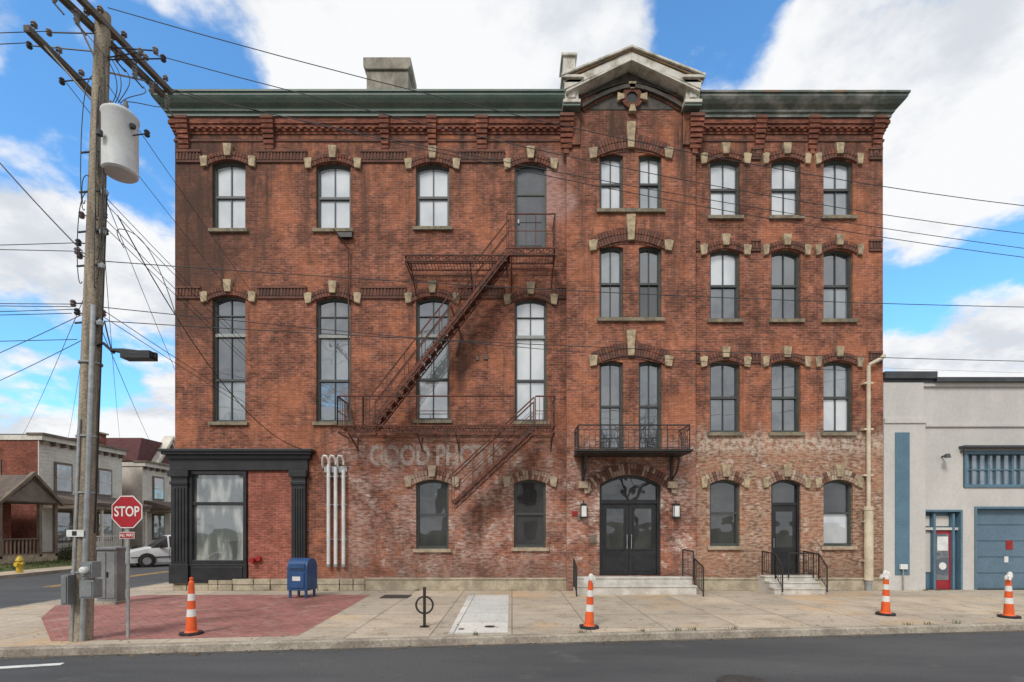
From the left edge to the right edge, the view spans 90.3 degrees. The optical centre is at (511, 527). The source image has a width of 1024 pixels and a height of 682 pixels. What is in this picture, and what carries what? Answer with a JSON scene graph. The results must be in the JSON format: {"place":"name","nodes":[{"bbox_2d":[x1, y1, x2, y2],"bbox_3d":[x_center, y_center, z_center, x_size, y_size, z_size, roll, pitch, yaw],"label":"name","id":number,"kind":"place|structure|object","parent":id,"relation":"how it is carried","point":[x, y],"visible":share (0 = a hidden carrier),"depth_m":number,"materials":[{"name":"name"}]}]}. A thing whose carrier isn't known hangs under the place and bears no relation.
{"place":"outdoors","nodes":[
{"label":"outdoors","id":0,"kind":"place"},
{"bbox_2d":[0,566,71,574],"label":"sidewalk","id":1,"kind":"structure","parent":0,"point":[37,570],"depth_m":23.66,"materials":[{"name":"concrete"}]},
{"bbox_2d":[13,555,24,572],"bbox_3d":[-21.800,1.610,22.530,0.400,0.780,0.360,0,0,0],"label":"fire hydrant","id":2,"kind":"object","parent":1,"relation":"on","point":[19,563],"visible":1,"depth_m":22.47,"materials":[{"name":"yellow metal"}]},
{"bbox_2d":[0,553,96,571],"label":"lawn","id":3,"kind":"structure","parent":0,"point":[59,562],"depth_m":25.58,"materials":[{"name":"green plant"}]},
{"bbox_2d":[0,472,66,563],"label":"porch","id":4,"kind":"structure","parent":3,"relation":"on","point":[32,488],"depth_m":25.82,"materials":[{"name":"wood"}]},
{"bbox_2d":[0,432,128,553],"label":"walls and cornice","id":5,"kind":"structure","parent":3,"relation":"on","point":[38,453],"depth_m":28.14,"materials":[{"name":"wood"}]},
{"bbox_2d":[0,459,112,542],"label":"windows","id":6,"kind":"structure","parent":5,"relation":"attached to","point":[63,477],"depth_m":29.83,"materials":[{"name":"white"}]},
{"bbox_2d":[99,432,108,444],"bbox_3d":[-27.200,-5.600,33.250,1.000,1.200,1.000,0,0,0],"label":"chimney","id":7,"kind":"object","parent":5,"relation":"on","point":[102,435],"visible":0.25,"depth_m":33.34,"materials":[{"name":"brick"}]},
{"bbox_2d":[58,543,71,559],"bbox_3d":[-24.239,1.333,27.863,1.380,1.082,1.385,0,0,0],"label":"shrub","id":8,"kind":"object","parent":3,"relation":"on","point":[66,551],"visible":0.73,"depth_m":27.61,"materials":[{"name":"green plant"}]},
{"bbox_2d":[42,494,151,558],"bbox_3d":[-24.490,0.015,30.975,3.020,3.870,5.750,0,0,0],"label":"porch","id":9,"kind":"object","parent":3,"relation":"on","point":[103,504],"visible":0.42,"depth_m":30.10,"materials":[{"name":"grey wood"}]},
{"bbox_2d":[122,460,170,547],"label":"walls and cornice","id":10,"kind":"structure","parent":3,"relation":"on","point":[137,479],"depth_m":35.92,"materials":[{"name":"white wood"}]},
{"bbox_2d":[73,436,174,464],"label":"mansard roof","id":11,"kind":"structure","parent":10,"relation":"on","point":[140,448],"depth_m":36.49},
{"bbox_2d":[144,500,170,534],"bbox_3d":[-24.490,0.015,38.950,3.020,3.870,6.000,0,0,0],"label":"porch","id":12,"kind":"object","parent":10,"relation":"attached to","point":[160,507],"visible":0.05,"depth_m":36.00,"materials":[{"name":"grey wood"}]},
{"bbox_2d":[152,476,163,538],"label":"windows","id":13,"kind":"structure","parent":10,"relation":"attached to","point":[158,519],"depth_m":37.34,"materials":[{"name":"white glass"}]},
{"bbox_2d":[0,562,170,598],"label":"side street","id":14,"kind":"structure","parent":0,"point":[29,587],"depth_m":19.75,"materials":[{"name":"grey asphalt"}]},
{"bbox_2d":[45,571,165,586],"bbox_3d":[-16.665,2.131,62.250,0.370,0.001,88.000,0,0,0],"label":"line","id":15,"kind":"object","parent":14,"relation":"on","point":[130,576],"visible":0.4,"depth_m":22.83,"materials":[{"name":"yellow paint"}]},
{"bbox_2d":[130,535,170,567],"bbox_3d":[-19.100,1.273,29.000,4.920,1.796,2.220,0,0,-43],"label":"car","id":16,"kind":"object","parent":14,"relation":"on","point":[154,552],"visible":0.41,"depth_m":27.54,"materials":[{"name":"white paint"}]},
{"bbox_2d":[0,599,1023,681],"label":"road","id":17,"kind":"structure","parent":0,"point":[970,657],"depth_m":7.99,"materials":[{"name":"grey asphalt"}]},
{"bbox_2d":[0,663,62,668],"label":"road marking","id":18,"kind":"object","parent":17,"relation":"on","point":[20,666],"visible":1,"depth_m":7.86,"materials":[{"name":"paint"}]},
{"bbox_2d":[0,582,1023,656],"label":"kerb","id":19,"kind":"structure","parent":17,"relation":"on","point":[88,649],"depth_m":9.31,"materials":[{"name":"concrete"}]},
{"bbox_2d":[0,630,1023,658],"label":"gutter","id":20,"kind":"object","parent":17,"relation":"on","point":[490,644],"visible":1,"depth_m":9.20,"materials":[{"name":"grey concrete"}]},
{"bbox_2d":[717,675,768,681],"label":"manhole cover","id":21,"kind":"object","parent":17,"relation":"on","point":[734,678],"visible":1,"depth_m":7.13,"materials":[{"name":"metal"}]},
{"bbox_2d":[0,583,1023,646],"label":"sidewalk","id":22,"kind":"structure","parent":0,"point":[373,614],"depth_m":11.98,"materials":[{"name":"concrete"}]},
{"bbox_2d":[23,0,182,641],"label":"utility pole","id":23,"kind":"object","parent":22,"relation":"on","point":[113,151],"visible":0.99,"depth_m":8.94,"materials":[{"name":"brown wood"}]},
{"bbox_2d":[0,163,300,448],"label":"guy and service cables","id":24,"kind":"object","parent":23,"relation":"attached to","point":[155,283],"visible":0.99,"depth_m":9.65,"materials":[{"name":"metal"}]},
{"bbox_2d":[0,31,1014,468],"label":"power lines","id":25,"kind":"object","parent":23,"relation":"attached to","point":[138,281],"visible":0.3,"depth_m":10.67,"materials":[{"name":"rubber"}]},
{"bbox_2d":[101,7,1023,371],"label":"power lines","id":26,"kind":"object","parent":23,"relation":"attached to","point":[553,177],"visible":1,"depth_m":10.65,"materials":[{"name":"rubber"}]},
{"bbox_2d":[41,595,368,640],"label":"brick paving","id":27,"kind":"structure","parent":22,"relation":"on","point":[157,616],"depth_m":11.55,"materials":[{"name":"red brick"}]},
{"bbox_2d":[94,547,125,604],"bbox_3d":[-10.549,1.260,13.400,0.620,1.479,0.500,0,0,0],"label":"electrical cabinet","id":28,"kind":"object","parent":27,"relation":"on","point":[113,568],"visible":0.87,"depth_m":13.23,"materials":[{"name":"metal"}]},
{"bbox_2d":[112,496,141,637],"bbox_3d":[-6.921,0.715,9.172,0.582,2.571,0.046,0,0,4],"label":"stop sign","id":29,"kind":"object","parent":27,"relation":"on","point":[127,512],"visible":1,"depth_m":9.16,"materials":[{"name":"red metal"}]},
{"bbox_2d":[179,577,203,635],"bbox_3d":[-5.993,1.461,9.521,0.370,1.076,0.370,-1,-1,0],"label":"traffic cone","id":30,"kind":"object","parent":27,"relation":"on","point":[191,625],"visible":1,"depth_m":9.47,"materials":[{"name":"plastic"}]},
{"bbox_2d":[287,558,316,597],"bbox_3d":[-6.011,1.435,14.581,0.620,1.130,0.598,0,0,8],"label":"mailbox","id":31,"kind":"object","parent":27,"relation":"on","point":[301,574],"visible":1,"depth_m":14.34,"materials":[{"name":"blue metal"}]},
{"bbox_2d":[380,595,410,597],"bbox_3d":[-3.350,1.992,14.700,0.800,0.008,0.700,0,0,0],"label":"cellar hatch","id":32,"kind":"object","parent":22,"relation":"on","point":[395,596],"visible":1,"depth_m":14.67,"materials":[{"name":"metal"}]},
{"bbox_2d":[415,587,433,627],"bbox_3d":[-1.761,1.595,10.250,0.339,0.810,0.200,0,0,-28],"label":"bike rack","id":33,"kind":"object","parent":22,"relation":"on","point":[424,612],"visible":1,"depth_m":10.23,"materials":[{"name":"black metal"}]},
{"bbox_2d":[448,595,508,633],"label":"concrete slab","id":34,"kind":"structure","parent":22,"relation":"in","point":[479,613],"depth_m":11.55,"materials":[{"name":"grey concrete"}]},
{"bbox_2d":[459,625,494,629],"bbox_3d":[-0.684,1.992,10.115,0.771,0.005,0.218,0,0,-29],"label":"utility cover","id":35,"kind":"object","parent":34,"relation":"on","point":[489,626],"visible":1,"depth_m":10.23,"materials":[{"name":"metal"}]},
{"bbox_2d":[2,590,1019,659],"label":"leaf litter","id":36,"kind":"object","parent":22,"relation":"on","point":[504,643],"visible":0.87,"depth_m":9.40,"materials":[{"name":"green plant"}]},
{"bbox_2d":[173,578,882,590],"bbox_3d":[0.537,1.800,16.185,22.593,0.400,0.170,0,0,0],"label":"stone foundation","id":37,"kind":"object","parent":22,"relation":"on","point":[527,584],"visible":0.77,"depth_m":16.18,"materials":[{"name":"beige stone"}]},
{"bbox_2d":[157,449,315,583],"bbox_3d":[-8.652,-0.344,16.110,4.795,4.229,0.480,0,0,0],"label":"storefront","id":38,"kind":"object","parent":37,"relation":"on","point":[186,466],"depth_m":16.13,"materials":[{"name":"black wood"}]},
{"bbox_2d":[249,556,261,562],"bbox_3d":[-8.135,1.024,16.110,0.348,0.237,0.220,0,0,0],"label":"fire department connection","id":39,"kind":"object","parent":38,"relation":"in","point":[256,559],"visible":1,"depth_m":16.10,"materials":[{"name":"red metal"}]},
{"bbox_2d":[248,471,290,578],"bbox_3d":[-7.688,0.000,16.223,1.458,3.583,0.065,0,0,0],"label":"storefront brick panel","id":40,"kind":"object","parent":38,"relation":"attached to","point":[269,517],"visible":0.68,"depth_m":16.22,"materials":[{"name":"red brick"}]},
{"bbox_2d":[175,110,882,590],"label":"brick walls","id":41,"kind":"structure","parent":22,"relation":"on","point":[281,240],"depth_m":16.25,"materials":[{"name":"red brick"}]},
{"bbox_2d":[321,455,347,566],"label":"service conduits","id":42,"kind":"object","parent":41,"relation":"attached to","point":[329,469],"visible":1,"depth_m":16.08,"materials":[{"name":"white metal"}]},
{"bbox_2d":[370,445,501,465],"bbox_3d":[-2.415,-2.307,16.242,4.233,0.672,0.001,0,0,0],"label":"painted wall lettering","id":43,"kind":"object","parent":41,"relation":"attached to","point":[428,454],"visible":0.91,"depth_m":16.24,"materials":[{"name":"paint"}]},
{"bbox_2d":[333,213,555,509],"bbox_3d":[-2.114,-4.970,15.748,6.851,8.877,1.039,0,0,0],"label":"fire escape","id":44,"kind":"object","parent":41,"relation":"attached to","point":[491,276],"visible":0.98,"depth_m":15.25,"materials":[{"name":"metal"}]},
{"bbox_2d":[175,147,882,362],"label":"belt courses","id":45,"kind":"object","parent":41,"relation":"attached to","point":[299,156],"visible":0.91,"depth_m":16.20,"materials":[{"name":"brick"}]},
{"bbox_2d":[148,89,910,118],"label":"roof cornice","id":46,"kind":"structure","parent":41,"relation":"attached to","point":[715,103],"depth_m":15.91,"materials":[{"name":"green paint"}]},
{"bbox_2d":[168,112,890,153],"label":"brick corbels","id":47,"kind":"object","parent":41,"relation":"attached to","point":[269,127],"visible":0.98,"depth_m":16.14,"materials":[{"name":"red brick"}]},
{"bbox_2d":[199,121,863,493],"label":"arch hoods and keystones","id":48,"kind":"object","parent":41,"relation":"attached to","point":[631,233],"visible":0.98,"depth_m":16.16,"materials":[{"name":"stone"}]},
{"bbox_2d":[208,156,857,551],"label":"window frames","id":49,"kind":"structure","parent":41,"relation":"attached to","point":[530,192],"depth_m":16.35,"materials":[{"name":"black wood"}]},
{"bbox_2d":[218,161,846,545],"bbox_3d":[0.656,-5.537,16.326,20.418,12.448,0.228,0,0,0],"label":"window glass","id":50,"kind":"object","parent":49,"relation":"in","point":[433,499],"visible":0.69,"depth_m":16.43,"materials":[{"name":"grey glass"}]},
{"bbox_2d":[476,355,596,542],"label":"wall plates","id":51,"kind":"object","parent":41,"relation":"attached to","point":[593,538],"depth_m":15.98,"materials":[{"name":"metal"}]},
{"bbox_2d":[580,500,586,517],"bbox_3d":[2.244,-0.570,15.935,0.200,0.560,0.190,0,0,0],"label":"wall lantern","id":52,"kind":"object","parent":41,"relation":"attached to","point":[583,509],"depth_m":15.86,"materials":[{"name":"white glass"}]},
{"bbox_2d":[600,475,659,574],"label":"entrance doors","id":53,"kind":"structure","parent":41,"relation":"attached to","point":[629,524],"depth_m":16.21,"materials":[{"name":"black paint"}]},
{"bbox_2d":[567,92,695,145],"bbox_3d":[3.750,-12.864,16.090,4.020,1.728,0.280,0,0,0],"label":"gable brick","id":54,"kind":"object","parent":41,"relation":"attached to","point":[685,132],"visible":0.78,"depth_m":15.95,"materials":[{"name":"red brick"}]},
{"bbox_2d":[559,45,705,113],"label":"pediment trim","id":55,"kind":"structure","parent":41,"relation":"on","point":[673,76],"depth_m":15.63,"materials":[{"name":"paint"}]},
{"bbox_2d":[580,72,683,109],"bbox_3d":[3.775,-13.752,16.110,3.510,1.264,0.440,0,0,0],"label":"tympanum","id":56,"kind":"object","parent":55,"relation":"attached to","point":[619,84],"visible":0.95,"depth_m":16.01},
{"bbox_2d":[617,81,646,113],"bbox_3d":[3.761,-13.461,15.970,0.920,0.920,0.160,0,0,0],"label":"gable oculus","id":57,"kind":"object","parent":56,"relation":"in","point":[633,99],"visible":1,"depth_m":15.93,"materials":[{"name":"red brick"}]},
{"bbox_2d":[573,424,693,487],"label":"balcony","id":58,"kind":"structure","parent":41,"relation":"attached to","point":[628,452],"depth_m":15.10,"materials":[{"name":"black metal"}]},
{"bbox_2d":[672,500,680,517],"bbox_3d":[5.140,-0.570,15.935,0.200,0.560,0.190,0,0,0],"label":"wall lantern","id":59,"kind":"object","parent":41,"relation":"attached to","point":[675,509],"depth_m":15.86,"materials":[{"name":"white glass"}]},
{"bbox_2d":[771,480,798,574],"bbox_3d":[8.740,0.011,16.385,0.938,3.062,0.130,0,0,0],"label":"side door","id":60,"kind":"structure","parent":41,"relation":"attached to","point":[784,518],"depth_m":16.38,"materials":[{"name":"black paint"}]},
{"bbox_2d":[861,354,885,590],"bbox_3d":[11.471,-1.744,16.100,0.702,7.488,0.300,0,0,0],"label":"downspout","id":61,"kind":"object","parent":41,"relation":"attached to","point":[868,521],"visible":0.99,"depth_m":16.04,"materials":[{"name":"beige metal"}]},
{"bbox_3d":[0.542,-13.867,23.250,22.483,1.534,13.900,0,0,0],"label":"roof","id":62,"kind":"object","parent":41,"relation":"on","visible":0},
{"bbox_2d":[363,57,416,88],"bbox_3d":[-4.309,-14.700,18.100,1.642,3.000,1.140,0,0,0],"label":"chimney","id":63,"kind":"object","parent":62,"relation":"on","point":[397,71],"visible":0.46,"depth_m":17.60,"materials":[{"name":"beige stone"}]},
{"bbox_2d":[579,574,598,629],"bbox_3d":[1.551,1.455,10.128,0.370,1.089,0.370,2,0,0],"label":"traffic cone","id":64,"kind":"object","parent":22,"relation":"on","point":[589,624],"visible":1,"depth_m":10.07,"materials":[{"name":"plastic"}]},
{"bbox_2d":[262,589,961,635],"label":"weeds","id":65,"kind":"object","parent":22,"relation":"on","point":[676,628],"visible":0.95,"depth_m":10.01,"materials":[{"name":"green plant"}]},
{"bbox_2d":[573,576,696,594],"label":"entrance steps","id":66,"kind":"structure","parent":22,"relation":"on","point":[642,585],"depth_m":15.18,"materials":[{"name":"beige concrete"}]},
{"bbox_2d":[573,549,703,596],"bbox_3d":[3.705,1.330,15.250,3.711,1.340,1.044,0,0,0],"label":"entrance railing","id":67,"kind":"object","parent":22,"relation":"on","point":[575,574],"visible":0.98,"depth_m":15.17,"materials":[{"name":"black metal"}]},
{"bbox_2d":[757,575,825,594],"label":"side door steps","id":68,"kind":"structure","parent":22,"relation":"on","point":[800,584],"depth_m":15.42,"materials":[{"name":"concrete"}]},
{"bbox_2d":[762,550,827,591],"bbox_3d":[8.593,1.315,15.550,1.351,1.170,1.244,0,0,0],"label":"side door railing","id":69,"kind":"object","parent":68,"relation":"on","point":[803,553],"visible":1,"depth_m":15.61,"materials":[{"name":"black metal"}]},
{"bbox_2d":[875,570,895,615],"bbox_3d":[8.539,1.490,11.631,0.370,1.019,0.370,0,1,0],"label":"traffic cone","id":70,"kind":"object","parent":22,"relation":"on","point":[885,605],"visible":1,"depth_m":11.58,"materials":[{"name":"plastic"}]},
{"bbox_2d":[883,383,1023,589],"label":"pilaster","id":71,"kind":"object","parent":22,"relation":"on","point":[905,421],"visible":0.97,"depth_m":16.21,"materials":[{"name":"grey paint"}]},
{"bbox_2d":[924,387,1023,589],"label":"stucco wall","id":72,"kind":"structure","parent":22,"relation":"on","point":[945,490],"depth_m":16.37,"materials":[{"name":"white paint"}]},
{"bbox_2d":[883,371,1023,386],"bbox_3d":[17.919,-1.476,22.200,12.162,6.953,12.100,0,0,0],"label":"parapet coping","id":73,"kind":"object","parent":72,"relation":"on","point":[929,378],"visible":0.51,"depth_m":16.19,"materials":[{"name":"metal"}]},
{"bbox_2d":[899,445,1023,590],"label":"doors and windows","id":74,"kind":"structure","parent":72,"relation":"attached to","point":[998,544],"depth_m":16.53,"materials":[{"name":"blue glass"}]},
{"bbox_2d":[997,572,1021,618],"bbox_3d":[11.025,1.490,11.309,0.370,1.019,0.370,-1,-1,33],"label":"traffic cone","id":75,"kind":"object","parent":22,"relation":"on","point":[1008,611],"visible":1,"depth_m":11.26,"materials":[{"name":"plastic"}]},
{"bbox_2d":[0,0,1023,441],"label":"sky","id":76,"kind":"structure","parent":0,"point":[958,131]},
{"label":"ground","id":77,"kind":"structure","parent":0,"visible":0},
{"bbox_2d":[0,562,163,578],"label":"kerb","id":78,"kind":"structure","parent":77,"relation":"on","point":[36,573],"depth_m":22.76,"materials":[{"name":"concrete"}]}
]}

